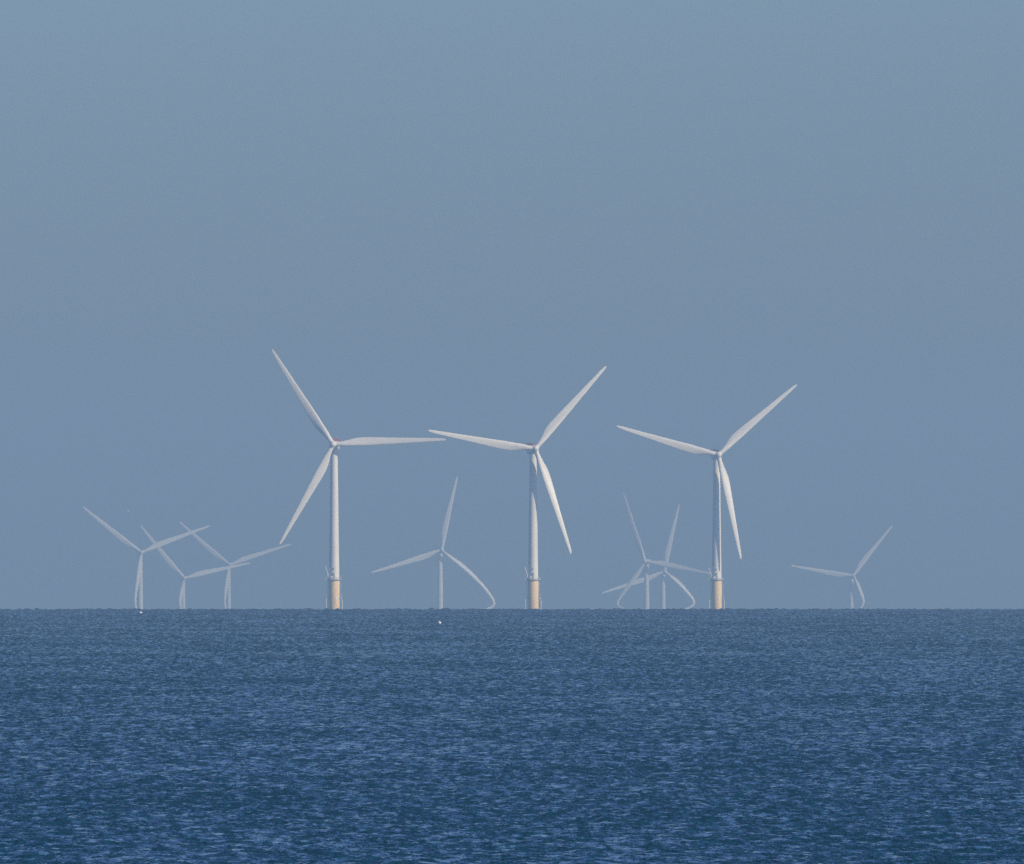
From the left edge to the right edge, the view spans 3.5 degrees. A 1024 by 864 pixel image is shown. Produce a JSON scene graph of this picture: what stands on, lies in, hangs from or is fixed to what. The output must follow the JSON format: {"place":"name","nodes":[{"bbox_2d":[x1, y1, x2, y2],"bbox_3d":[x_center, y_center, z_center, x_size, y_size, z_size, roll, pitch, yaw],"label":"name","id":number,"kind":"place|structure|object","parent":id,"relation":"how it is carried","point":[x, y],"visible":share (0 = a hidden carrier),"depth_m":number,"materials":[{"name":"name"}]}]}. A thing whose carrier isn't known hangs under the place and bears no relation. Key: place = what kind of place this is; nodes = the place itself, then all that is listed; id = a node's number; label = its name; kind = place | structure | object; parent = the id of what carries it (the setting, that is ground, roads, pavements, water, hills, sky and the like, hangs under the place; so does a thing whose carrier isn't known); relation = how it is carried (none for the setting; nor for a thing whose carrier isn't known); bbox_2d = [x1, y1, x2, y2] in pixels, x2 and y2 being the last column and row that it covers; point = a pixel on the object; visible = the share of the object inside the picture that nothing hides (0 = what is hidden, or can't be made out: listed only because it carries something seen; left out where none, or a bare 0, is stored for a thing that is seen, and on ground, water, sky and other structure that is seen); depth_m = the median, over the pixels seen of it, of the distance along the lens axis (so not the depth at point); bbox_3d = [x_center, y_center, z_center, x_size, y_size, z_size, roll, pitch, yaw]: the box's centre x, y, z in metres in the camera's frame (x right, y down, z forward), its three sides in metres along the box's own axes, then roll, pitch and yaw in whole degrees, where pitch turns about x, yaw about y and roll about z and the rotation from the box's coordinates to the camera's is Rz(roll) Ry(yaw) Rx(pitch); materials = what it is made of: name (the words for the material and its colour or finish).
{"place":"outdoors","nodes":[
{"label":"outdoors","id":0,"kind":"place"},
{"bbox_2d":[0,608,1023,863],"bbox_3d":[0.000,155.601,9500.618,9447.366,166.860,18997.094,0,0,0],"label":"sea","id":1,"kind":"structure","parent":0,"point":[522,736],"depth_m":765.08,"materials":[{"name":"blue liquid"}]},
{"bbox_2d":[83,506,209,608],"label":"wind turbine","id":2,"kind":"object","parent":1,"relation":"in","point":[138,595],"visible":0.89,"depth_m":16174.39,"materials":[{"name":"paint"}]},
{"bbox_2d":[140,525,249,608],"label":"wind turbine","id":3,"kind":"object","parent":1,"relation":"in","point":[173,566],"visible":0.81,"depth_m":17535.12,"materials":[{"name":"paint"}]},
{"bbox_2d":[179,521,290,608],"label":"wind turbine","id":4,"kind":"object","parent":1,"relation":"in","point":[227,589],"visible":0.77,"depth_m":18165.62,"materials":[{"name":"paint"}]},
{"bbox_2d":[272,349,445,608],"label":"wind turbine","id":5,"kind":"object","parent":1,"relation":"in","point":[334,583],"visible":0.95,"depth_m":7916.41,"materials":[{"name":"paint"}]},
{"bbox_2d":[371,476,494,608],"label":"wind turbine","id":6,"kind":"object","parent":1,"relation":"in","point":[440,551],"visible":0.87,"depth_m":15845.57,"materials":[{"name":"paint"}]},
{"bbox_2d":[428,366,606,609],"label":"wind turbine","id":7,"kind":"object","parent":1,"relation":"in","point":[532,579],"visible":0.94,"depth_m":8096.70,"materials":[{"name":"paint"}]},
{"bbox_2d":[602,504,694,608],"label":"wind turbine","id":8,"kind":"object","parent":1,"relation":"in","point":[663,572],"visible":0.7,"depth_m":17435.37,"materials":[{"name":"paint"}]},
{"bbox_2d":[617,492,711,608],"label":"wind turbine","id":9,"kind":"object","parent":1,"relation":"in","point":[646,563],"visible":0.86,"depth_m":16553.72,"materials":[{"name":"paint"}]},
{"bbox_2d":[617,385,796,608],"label":"wind turbine","id":10,"kind":"object","parent":1,"relation":"in","point":[717,578],"visible":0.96,"depth_m":8406.75,"materials":[{"name":"paint"}]},
{"bbox_2d":[791,525,892,608],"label":"wind turbine","id":11,"kind":"object","parent":1,"relation":"in","point":[861,563],"visible":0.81,"depth_m":18336.53,"materials":[{"name":"paint"}]},
{"bbox_2d":[0,0,1023,609],"label":"sky","id":12,"kind":"structure","parent":0,"point":[451,216],"materials":[{"name":"blue"}]}
]}

